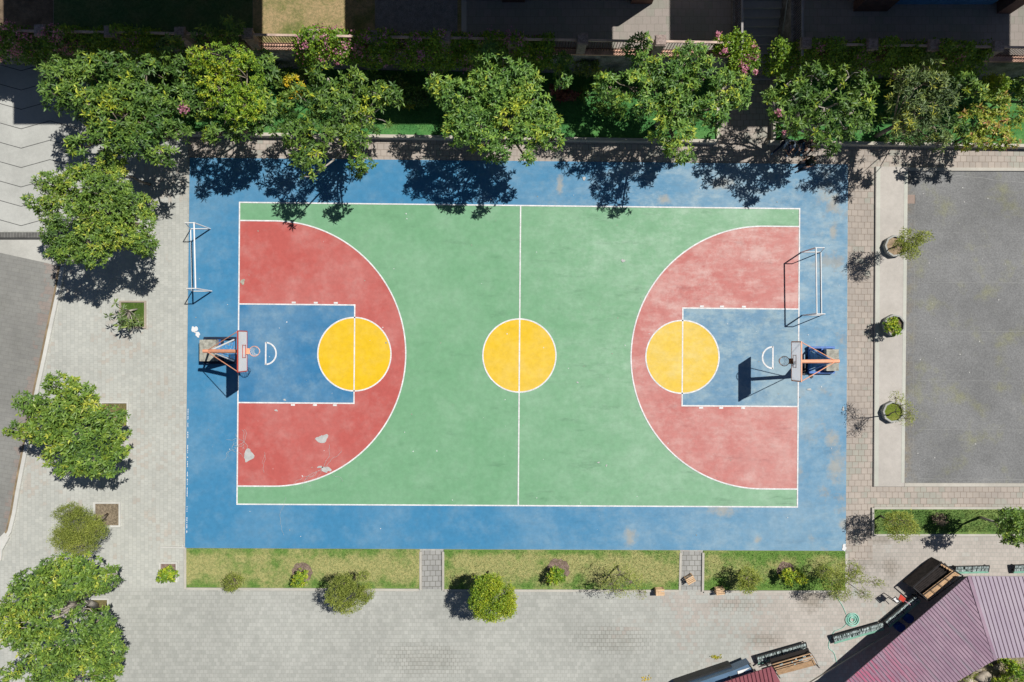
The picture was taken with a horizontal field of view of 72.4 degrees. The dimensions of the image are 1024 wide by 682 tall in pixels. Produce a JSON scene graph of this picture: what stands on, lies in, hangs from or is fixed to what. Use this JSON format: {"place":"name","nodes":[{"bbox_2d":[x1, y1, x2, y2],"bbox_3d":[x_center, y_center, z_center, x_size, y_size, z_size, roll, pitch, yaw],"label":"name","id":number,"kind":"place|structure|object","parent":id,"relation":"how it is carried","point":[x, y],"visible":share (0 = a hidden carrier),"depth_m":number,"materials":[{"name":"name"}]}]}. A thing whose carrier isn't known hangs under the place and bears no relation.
{"place":"outdoors","nodes":[
{"label":"outdoors","id":0,"kind":"place"},
{"bbox_2d":[0,253,57,535],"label":"road","id":1,"kind":"structure","parent":0,"point":[27,286],"depth_m":34.99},
{"bbox_2d":[0,240,58,265],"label":"drive apron","id":2,"kind":"object","parent":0,"point":[31,249],"visible":0.67,"depth_m":34.99,"materials":[{"name":"concrete"}]},
{"bbox_2d":[0,232,58,239],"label":"drain channel","id":3,"kind":"object","parent":2,"relation":"on","point":[19,235],"visible":0.76,"depth_m":34.98,"materials":[{"name":"metal"}]},
{"bbox_2d":[0,65,83,230],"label":"driveway","id":4,"kind":"structure","parent":0,"point":[33,133],"depth_m":34.99,"materials":[{"name":"concrete"}]},
{"bbox_2d":[0,136,187,681],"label":"side pavement","id":5,"kind":"structure","parent":0,"point":[142,372],"depth_m":35.00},
{"bbox_2d":[5,266,64,536],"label":"road kerb","id":6,"kind":"structure","parent":5,"relation":"on","point":[35,391],"depth_m":34.90,"materials":[{"name":"grey concrete"}]},
{"bbox_2d":[19,161,160,269],"bbox_3d":[-18.578,-5.534,32.495,5.886,5.064,4.867,0,90,0],"label":"broadleaf tree","id":7,"kind":"object","parent":5,"relation":"on","point":[111,228],"visible":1,"depth_m":30.51,"materials":[{"name":"green plant"}]},
{"bbox_2d":[93,502,120,526],"bbox_3d":[-20.225,8.662,34.970,1.350,0.080,1.250,0,90,0],"label":"tree pit","id":8,"kind":"object","parent":5,"relation":"on","point":[113,511],"visible":0.79,"depth_m":34.98,"materials":[{"name":"brown soil"}]},
{"bbox_2d":[47,501,110,555],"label":"feathery tree","id":9,"kind":"object","parent":8,"relation":"on","point":[72,531],"visible":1,"depth_m":32.27,"materials":[{"name":"green plant"}]},
{"bbox_2d":[100,402,128,427],"bbox_3d":[-19.863,3.681,34.970,1.425,0.080,1.312,0,90,0],"label":"tree pit","id":10,"kind":"object","parent":5,"relation":"on","point":[124,405],"visible":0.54,"depth_m":34.98,"materials":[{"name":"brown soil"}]},
{"bbox_2d":[1,370,132,479],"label":"broadleaf tree","id":11,"kind":"object","parent":10,"relation":"on","point":[56,423],"visible":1,"depth_m":31.14,"materials":[{"name":"green plant"}]},
{"bbox_2d":[92,146,150,185],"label":"broadleaf tree","id":12,"kind":"object","parent":5,"relation":"on","point":[108,168],"visible":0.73,"depth_m":31.36,"materials":[{"name":"green plant"}]},
{"bbox_2d":[119,301,145,327],"bbox_3d":[-18.944,-1.325,34.970,1.338,0.080,1.375,0,90,0],"label":"tree pit","id":13,"kind":"object","parent":5,"relation":"on","point":[140,306],"visible":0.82,"depth_m":34.98,"materials":[{"name":"green plant"}]},
{"bbox_2d":[104,298,144,330],"bbox_3d":[-18.796,-1.147,34.131,1.692,1.770,1.349,43,90,0],"label":"young plumeria","id":14,"kind":"object","parent":13,"relation":"in","point":[126,318],"visible":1,"depth_m":33.73,"materials":[{"name":"green plant"}]},
{"bbox_2d":[159,562,177,581],"bbox_3d":[-17.163,11.537,34.970,0.925,0.080,1.000,0,90,0],"label":"tree pit","id":15,"kind":"object","parent":5,"relation":"on","point":[162,565],"visible":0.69,"depth_m":34.95,"materials":[{"name":"white concrete"}]},
{"bbox_2d":[155,565,179,583],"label":"leafy shrub","id":16,"kind":"object","parent":15,"relation":"on","point":[170,574],"visible":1,"depth_m":34.04,"materials":[{"name":"green plant"}]},
{"bbox_2d":[186,548,844,589],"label":"lawn","id":17,"kind":"structure","parent":0,"point":[540,556],"depth_m":34.95,"materials":[{"name":"green plant"}]},
{"bbox_2d":[221,571,245,592],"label":"bush","id":18,"kind":"object","parent":17,"relation":"on","point":[231,585],"visible":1,"depth_m":34.45,"materials":[{"name":"green plant"}]},
{"bbox_2d":[323,569,375,616],"bbox_3d":[-7.666,11.836,33.610,2.474,2.809,2.108,0,90,0],"label":"bush","id":19,"kind":"object","parent":17,"relation":"on","point":[346,589],"visible":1,"depth_m":32.74,"materials":[{"name":"green plant"}]},
{"bbox_2d":[467,571,518,622],"bbox_3d":[-0.904,11.968,33.398,2.456,3.224,2.394,0,90,0],"label":"bush","id":20,"kind":"object","parent":17,"relation":"on","point":[504,604],"visible":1,"depth_m":32.31,"materials":[{"name":"green plant"}]},
{"bbox_2d":[546,558,569,576],"bbox_3d":[2.300,11.413,34.944,1.186,0.001,1.139,0,90,0],"label":"mulch bed","id":21,"kind":"object","parent":17,"relation":"on","point":[557,563],"visible":0.6,"depth_m":34.94,"materials":[{"name":"brown soil"}]},
{"bbox_2d":[545,565,565,585],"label":"leafy shrub","id":22,"kind":"object","parent":21,"relation":"on","point":[557,575],"visible":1,"depth_m":34.20,"materials":[{"name":"green plant"}]},
{"bbox_2d":[600,562,646,598],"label":"thin tree","id":23,"kind":"object","parent":17,"relation":"on","point":[624,579],"visible":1,"depth_m":33.04,"materials":[{"name":"green plant"}]},
{"bbox_2d":[735,563,767,595],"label":"bush","id":24,"kind":"object","parent":17,"relation":"on","point":[752,582],"visible":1,"depth_m":33.58,"materials":[{"name":"green plant"}]},
{"bbox_2d":[777,561,794,578],"bbox_3d":[13.676,11.462,34.944,0.912,0.001,0.937,0,90,0],"label":"mulch bed","id":25,"kind":"object","parent":17,"relation":"on","point":[783,564],"visible":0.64,"depth_m":34.94,"materials":[{"name":"brown soil"}]},
{"bbox_2d":[778,567,808,586],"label":"leafy shrub","id":26,"kind":"object","parent":25,"relation":"on","point":[790,574],"visible":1,"depth_m":34.14,"materials":[{"name":"green plant"}]},
{"bbox_2d":[814,558,888,601],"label":"feathery tree","id":27,"kind":"object","parent":17,"relation":"on","point":[839,587],"visible":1,"depth_m":33.03,"materials":[{"name":"green plant"}]},
{"bbox_2d":[53,0,1023,54],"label":"terrace","id":28,"kind":"structure","parent":0,"point":[699,20],"depth_m":32.50,"materials":[{"name":"concrete"}]},
{"bbox_2d":[0,0,52,37],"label":"terrace soil","id":29,"kind":"structure","parent":28,"relation":"on","point":[24,13],"depth_m":32.50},
{"bbox_2d":[54,0,252,41],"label":"terrace turf","id":30,"kind":"structure","parent":28,"relation":"on","point":[170,15],"depth_m":32.50,"materials":[{"name":"green plant"}]},
{"bbox_2d":[253,0,460,42],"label":"terrace lawn","id":31,"kind":"structure","parent":28,"relation":"on","point":[279,16],"depth_m":32.50,"materials":[{"name":"green plant"}]},
{"bbox_2d":[375,0,456,44],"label":"terrace gravel","id":32,"kind":"structure","parent":31,"relation":"on","point":[408,16],"depth_m":32.49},
{"bbox_2d":[76,80,1023,681],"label":"ground","id":33,"kind":"structure","parent":0,"point":[176,634],"depth_m":35.00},
{"bbox_2d":[0,551,123,663],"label":"broadleaf tree","id":34,"kind":"object","parent":33,"relation":"on","point":[16,634],"visible":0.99,"depth_m":30.95,"materials":[{"name":"green plant"}]},
{"bbox_2d":[0,604,128,681],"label":"broadleaf tree","id":35,"kind":"object","parent":33,"relation":"on","point":[99,651],"visible":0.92,"depth_m":31.38,"materials":[{"name":"green plant"}]},
{"bbox_2d":[184,547,421,590],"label":"lawn kerb","id":36,"kind":"structure","parent":33,"relation":"on","point":[325,589],"depth_m":34.92,"materials":[{"name":"concrete"}]},
{"bbox_2d":[0,38,729,76],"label":"retaining wall","id":37,"kind":"structure","parent":33,"relation":"on","point":[616,60],"depth_m":33.16,"materials":[{"name":"concrete"}]},
{"bbox_2d":[1,24,731,55],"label":"iron fence","id":38,"kind":"object","parent":37,"relation":"on","point":[250,37],"visible":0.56,"depth_m":31.31,"materials":[{"name":"metal"}]},
{"bbox_2d":[0,18,81,65],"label":"climbing hedge","id":39,"kind":"object","parent":38,"relation":"attached to","point":[57,43],"visible":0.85,"depth_m":31.75,"materials":[{"name":"green plant"}]},
{"bbox_2d":[56,21,184,67],"bbox_3d":[-17.942,-13.597,32.505,4.481,3.557,1.808,0,90,0],"label":"climbing hedge","id":40,"kind":"object","parent":38,"relation":"attached to","point":[103,43],"visible":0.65,"depth_m":31.54,"materials":[{"name":"green plant"}]},
{"bbox_2d":[289,23,373,70],"bbox_3d":[-8.166,-13.439,32.308,3.796,3.059,1.878,0,90,0],"label":"climbing hedge","id":41,"kind":"object","parent":38,"relation":"attached to","point":[350,51],"visible":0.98,"depth_m":31.58,"materials":[{"name":"green plant"}]},
{"bbox_2d":[363,25,555,75],"bbox_3d":[-2.349,-13.347,32.527,8.709,3.749,1.972,0,90,0],"label":"climbing hedge","id":42,"kind":"object","parent":38,"relation":"attached to","point":[380,56],"visible":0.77,"depth_m":31.66,"materials":[{"name":"green plant"}]},
{"bbox_2d":[185,158,847,550],"bbox_3d":[0.225,0.666,34.983,33.125,0.074,19.657,0,90,0],"label":"sports court","id":43,"kind":"object","parent":33,"relation":"on","point":[467,456],"visible":1,"depth_m":34.97,"materials":[{"name":"blue paint"}]},
{"bbox_2d":[185,222,211,291],"bbox_3d":[-15.512,-4.044,34.042,1.121,1.856,3.184,0,90,0],"label":"futsal goal","id":44,"kind":"object","parent":43,"relation":"on","point":[192,288],"visible":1,"depth_m":33.82,"materials":[{"name":"white paint"}]},
{"bbox_2d":[199,330,259,372],"bbox_3d":[-13.394,0.463,32.864,3.922,4.132,1.860,0,90,0],"label":"basketball hoop","id":45,"kind":"object","parent":43,"relation":"on","point":[215,350],"visible":1,"depth_m":33.19,"materials":[{"name":"white metal"}]},
{"bbox_2d":[236,202,799,507],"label":"court lines","id":46,"kind":"object","parent":43,"relation":"on","point":[518,391],"visible":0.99,"depth_m":34.95,"materials":[{"name":"paint"}]},
{"bbox_2d":[778,341,839,381],"bbox_3d":[14.244,0.938,33.264,3.622,3.332,1.860,0,90,0],"label":"basketball hoop","id":47,"kind":"object","parent":43,"relation":"on","point":[826,360],"visible":1,"depth_m":32.61,"materials":[{"name":"white metal"}]},
{"bbox_2d":[801,247,824,315],"bbox_3d":[14.953,-2.862,34.122,1.054,1.696,3.222,0,90,0],"label":"futsal goal","id":48,"kind":"object","parent":43,"relation":"on","point":[816,313],"visible":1,"depth_m":34.08,"materials":[{"name":"white paint"}]},
{"bbox_2d":[89,66,1023,143],"bbox_3d":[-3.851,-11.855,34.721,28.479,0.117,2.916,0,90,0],"label":"grass","id":49,"kind":"structure","parent":33,"relation":"on","point":[460,100],"depth_m":34.75,"materials":[{"name":"green plant"}]},
{"bbox_2d":[33,48,194,167],"bbox_3d":[-17.323,-10.220,32.368,6.997,5.277,5.307,0,90,0],"label":"plumeria tree","id":50,"kind":"object","parent":49,"relation":"on","point":[135,112],"visible":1,"depth_m":30.26,"materials":[{"name":"green plant"}]},
{"bbox_2d":[147,70,180,96],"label":"shade shrub","id":51,"kind":"object","parent":49,"relation":"on","point":[170,77],"visible":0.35,"depth_m":33.84,"materials":[{"name":"green plant"}]},
{"bbox_2d":[153,14,280,146],"bbox_3d":[-12.972,-11.342,32.458,5.581,5.100,5.784,0,90,0],"label":"plumeria tree","id":52,"kind":"object","parent":49,"relation":"on","point":[195,103],"visible":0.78,"depth_m":30.51,"materials":[{"name":"green plant"}]},
{"bbox_2d":[185,37,266,127],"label":"fine leaf tree","id":53,"kind":"object","parent":49,"relation":"on","point":[246,90],"visible":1,"depth_m":29.80,"materials":[{"name":"green plant"}]},
{"bbox_2d":[266,63,295,89],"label":"shade shrub","id":54,"kind":"object","parent":49,"relation":"on","point":[279,78],"visible":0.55,"depth_m":33.93,"materials":[{"name":"green plant"}]},
{"bbox_2d":[268,61,404,182],"bbox_3d":[-8.091,-9.617,32.587,5.423,4.842,5.714,24,90,0],"label":"plumeria tree","id":55,"kind":"object","parent":49,"relation":"on","point":[350,131],"visible":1,"depth_m":30.78,"materials":[{"name":"green plant"}]},
{"bbox_2d":[397,83,431,108],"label":"shade shrub","id":56,"kind":"object","parent":49,"relation":"on","point":[417,101],"visible":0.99,"depth_m":33.89,"materials":[{"name":"green plant"}]},
{"bbox_2d":[423,36,566,165],"bbox_3d":[-0.738,-10.202,32.421,5.304,5.181,5.977,-28,90,0],"label":"broadleaf tree","id":57,"kind":"object","parent":49,"relation":"on","point":[494,88],"visible":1,"depth_m":30.37,"materials":[{"name":"green plant"}]},
{"bbox_2d":[551,49,575,90],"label":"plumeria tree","id":58,"kind":"object","parent":49,"relation":"on","point":[562,63],"visible":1,"depth_m":31.52,"materials":[{"name":"green plant"}]},
{"bbox_2d":[549,83,581,102],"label":"red leaf plant","id":59,"kind":"object","parent":49,"relation":"on","point":[561,95],"visible":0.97,"depth_m":34.16,"materials":[{"name":"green plant"}]},
{"bbox_2d":[572,59,601,77],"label":"fern clump","id":60,"kind":"object","parent":49,"relation":"on","point":[594,67],"visible":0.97,"depth_m":33.18,"materials":[{"name":"green plant"}]},
{"bbox_2d":[589,94,624,117],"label":"shade shrub","id":61,"kind":"object","parent":49,"relation":"on","point":[604,107],"visible":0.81,"depth_m":33.92,"materials":[{"name":"green plant"}]},
{"bbox_2d":[590,30,754,166],"bbox_3d":[7.073,-11.005,32.371,6.140,5.263,5.075,41,90,0],"label":"broadleaf tree","id":62,"kind":"object","parent":49,"relation":"on","point":[666,108],"visible":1,"depth_m":30.34,"materials":[{"name":"green plant"}]},
{"bbox_2d":[709,26,760,77],"bbox_3d":[10.240,-12.967,32.867,1.962,3.831,2.583,-28,90,0],"label":"bougainvillea","id":63,"kind":"object","parent":49,"relation":"on","point":[747,59],"visible":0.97,"depth_m":31.29,"materials":[{"name":"green plant"}]},
{"bbox_2d":[760,59,879,158],"bbox_3d":[13.560,-10.217,32.605,5.292,4.793,4.225,0,90,0],"label":"plumeria tree","id":64,"kind":"object","parent":49,"relation":"on","point":[800,124],"visible":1,"depth_m":30.68,"materials":[{"name":"green plant"}]},
{"bbox_2d":[874,52,963,151],"bbox_3d":[18.062,-10.435,32.474,3.375,5.057,4.379,0,90,0],"label":"olive leaf tree","id":65,"kind":"object","parent":49,"relation":"on","point":[909,127],"visible":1,"depth_m":30.67,"materials":[{"name":"green plant"}]},
{"bbox_2d":[918,70,989,136],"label":"plumeria tree","id":66,"kind":"object","parent":49,"relation":"on","point":[968,91],"visible":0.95,"depth_m":30.79,"materials":[{"name":"green plant"}]},
{"bbox_2d":[952,89,1023,152],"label":"pink tip shrub","id":67,"kind":"object","parent":49,"relation":"on","point":[972,136],"visible":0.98,"depth_m":32.11,"materials":[{"name":"green plant"}]},
{"bbox_2d":[973,72,1013,97],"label":"round bush","id":68,"kind":"object","parent":49,"relation":"on","point":[992,80],"visible":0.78,"depth_m":32.90,"materials":[{"name":"green plant"}]},
{"bbox_2d":[442,552,681,591],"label":"lawn kerb","id":69,"kind":"structure","parent":33,"relation":"on","point":[550,590],"depth_m":34.92,"materials":[{"name":"concrete"}]},
{"bbox_2d":[422,551,702,589],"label":"walkway","id":70,"kind":"structure","parent":33,"relation":"on","point":[432,568],"depth_m":35.00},
{"bbox_2d":[673,658,779,681],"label":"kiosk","id":71,"kind":"object","parent":33,"relation":"on","point":[738,671],"visible":1,"depth_m":34.10,"materials":[{"name":"black metal"}]},
{"bbox_2d":[717,0,803,84],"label":"outdoor stairs","id":72,"kind":"structure","parent":33,"relation":"on","point":[761,22],"depth_m":33.64,"materials":[{"name":"concrete"}]},
{"bbox_2d":[701,553,847,592],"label":"lawn kerb","id":73,"kind":"structure","parent":33,"relation":"on","point":[773,591],"depth_m":34.92,"materials":[{"name":"concrete"}]},
{"bbox_2d":[755,641,806,664],"bbox_3d":[13.405,15.516,34.840,2.589,0.320,0.478,-16,90,0],"label":"metal rack","id":74,"kind":"object","parent":33,"relation":"on","point":[779,652],"visible":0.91,"depth_m":34.74,"materials":[{"name":"metal"}]},
{"bbox_2d":[767,647,819,678],"bbox_3d":[13.826,15.780,34.455,2.196,1.090,0.979,-16,90,0],"label":"bench","id":75,"kind":"object","parent":33,"relation":"on","point":[800,655],"visible":0.98,"depth_m":34.34,"materials":[{"name":"wood"}]},
{"bbox_2d":[810,632,890,681],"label":"floor kerb","id":76,"kind":"structure","parent":33,"relation":"on","point":[851,657],"depth_m":34.89,"materials":[{"name":"concrete"}]},
{"bbox_2d":[831,621,884,643],"bbox_3d":[17.211,14.489,34.840,2.613,0.319,0.458,-16,90,0],"label":"metal rack","id":77,"kind":"object","parent":33,"relation":"on","point":[858,632],"visible":1,"depth_m":34.75,"materials":[{"name":"green metal"}]},
{"bbox_2d":[882,594,920,627],"bbox_3d":[19.385,13.417,34.840,2.068,0.320,0.478,-40,90,0],"label":"metal rack","id":78,"kind":"object","parent":33,"relation":"on","point":[899,613],"visible":0.98,"depth_m":34.75,"materials":[{"name":"grey metal"}]},
{"bbox_2d":[795,53,1023,80],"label":"retaining wall","id":79,"kind":"structure","parent":33,"relation":"on","point":[1012,67],"depth_m":33.11,"materials":[{"name":"stone"}]},
{"bbox_2d":[792,37,1023,60],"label":"iron fence","id":80,"kind":"object","parent":79,"relation":"on","point":[872,45],"visible":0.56,"depth_m":31.30,"materials":[{"name":"metal"}]},
{"bbox_2d":[759,35,873,83],"bbox_3d":[14.158,-13.086,32.811,4.622,4.072,1.777,0,90,0],"label":"climbing hedge","id":81,"kind":"object","parent":80,"relation":"attached to","point":[784,59],"visible":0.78,"depth_m":31.80,"materials":[{"name":"green plant"}]},
{"bbox_2d":[849,35,993,82],"bbox_3d":[18.985,-12.909,32.575,5.448,3.647,1.971,0,90,0],"label":"climbing hedge","id":82,"kind":"object","parent":80,"relation":"attached to","point":[954,64],"visible":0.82,"depth_m":31.66,"materials":[{"name":"green plant"}]},
{"bbox_2d":[903,557,963,600],"bbox_3d":[20.765,11.718,34.542,2.279,0.916,1.189,-40,90,0],"label":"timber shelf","id":83,"kind":"object","parent":33,"relation":"on","point":[929,577],"visible":1,"depth_m":34.35,"materials":[{"name":"brown wood"}]},
{"bbox_2d":[845,576,1023,681],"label":"garden pavilion","id":84,"kind":"structure","parent":33,"relation":"on","point":[966,626],"depth_m":33.43,"materials":[{"name":"metal"}]},
{"bbox_2d":[871,507,1023,535],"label":"lawn kerb","id":85,"kind":"structure","parent":33,"relation":"on","point":[872,521],"depth_m":34.91,"materials":[{"name":"concrete"}]},
{"bbox_2d":[953,564,989,573],"bbox_3d":[22.839,11.344,34.841,1.711,0.318,0.418,-1,90,0],"label":"bench","id":86,"kind":"object","parent":33,"relation":"on","point":[969,569],"visible":0.94,"depth_m":34.74,"materials":[{"name":"green metal"}]},
{"bbox_2d":[1010,74,1023,108],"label":"broadleaf tree","id":87,"kind":"object","parent":33,"relation":"on","point":[1020,85],"visible":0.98,"depth_m":32.92,"materials":[{"name":"green plant"}]},
{"bbox_2d":[188,80,1023,559],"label":"path","id":88,"kind":"structure","parent":0,"point":[744,134],"depth_m":35.00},
{"bbox_2d":[97,84,1023,148],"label":"seat kerb","id":89,"kind":"structure","parent":88,"relation":"on","point":[773,141],"depth_m":34.63,"materials":[{"name":"concrete"}]},
{"bbox_2d":[853,0,1023,13],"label":"school building","id":90,"kind":"structure","parent":0,"point":[1007,6],"depth_m":32.13,"materials":[{"name":"paint"}]},
{"bbox_2d":[873,166,1023,486],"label":"concrete strip","id":91,"kind":"object","parent":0,"point":[891,272],"visible":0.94,"depth_m":34.91,"materials":[{"name":"grey concrete"}]},
{"bbox_2d":[874,167,907,485],"bbox_3d":[18.906,-0.725,34.912,1.662,0.006,15.925,0,90,0],"label":"strip edging","id":92,"kind":"object","parent":91,"relation":"on","point":[876,467],"visible":1,"depth_m":34.91,"materials":[{"name":"concrete"}]},
{"bbox_2d":[880,401,903,422],"bbox_3d":[18.888,3.508,34.780,1.065,0.280,1.072,0,90,0],"label":"octagonal planter","id":93,"kind":"object","parent":91,"relation":"on","point":[887,409],"visible":0.81,"depth_m":34.75,"materials":[{"name":"concrete"}]},
{"bbox_2d":[888,391,918,424],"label":"potted tree","id":94,"kind":"object","parent":93,"relation":"on","point":[903,411],"visible":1,"depth_m":32.69,"materials":[{"name":"green plant"}]},
{"bbox_2d":[881,314,904,335],"bbox_3d":[18.938,-0.792,34.780,1.065,0.280,1.072,0,90,0],"label":"octagonal planter","id":95,"kind":"object","parent":91,"relation":"on","point":[901,321],"visible":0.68,"depth_m":34.73,"materials":[{"name":"concrete"}]},
{"bbox_2d":[882,316,901,336],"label":"leafy shrub","id":96,"kind":"object","parent":95,"relation":"on","point":[892,325],"visible":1,"depth_m":34.02,"materials":[{"name":"green plant"}]},
{"bbox_2d":[882,235,905,256],"bbox_3d":[18.988,-4.717,34.780,1.065,0.280,1.072,0,90,0],"label":"octagonal planter","id":97,"kind":"object","parent":91,"relation":"on","point":[888,244],"visible":0.65,"depth_m":34.75,"materials":[{"name":"concrete"}]},
{"bbox_2d":[891,226,934,260],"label":"potted tree","id":98,"kind":"object","parent":97,"relation":"on","point":[906,246],"visible":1,"depth_m":32.57,"materials":[{"name":"green plant"}]},
{"bbox_2d":[874,509,1023,533],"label":"side lawn","id":99,"kind":"structure","parent":0,"point":[972,515],"depth_m":34.93,"materials":[{"name":"green plant"}]},
{"bbox_2d":[879,509,920,542],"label":"feathery tree","id":100,"kind":"object","parent":99,"relation":"on","point":[896,528],"visible":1,"depth_m":33.03,"materials":[{"name":"green plant"}]},
{"bbox_2d":[979,506,1023,547],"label":"broadleaf tree","id":101,"kind":"object","parent":99,"relation":"on","point":[1017,523],"visible":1,"depth_m":31.78,"materials":[{"name":"green plant"}]},
{"bbox_2d":[904,171,1023,482],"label":"asphalt yard","id":102,"kind":"structure","parent":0,"point":[979,233],"depth_m":34.98,"materials":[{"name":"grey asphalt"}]},
{"bbox_2d":[957,657,1023,681],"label":"garden soil","id":103,"kind":"structure","parent":0,"point":[991,670],"depth_m":34.98,"materials":[{"name":"brown soil"}]},
{"bbox_2d":[990,661,1023,681],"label":"round bush","id":104,"kind":"object","parent":103,"relation":"on","point":[1005,677],"visible":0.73,"depth_m":34.41,"materials":[{"name":"green plant"}]},
{"bbox_2d":[997,658,1023,678],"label":"leafy shrub","id":105,"kind":"object","parent":103,"relation":"on","point":[1013,667],"visible":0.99,"depth_m":33.99,"materials":[{"name":"green plant"}]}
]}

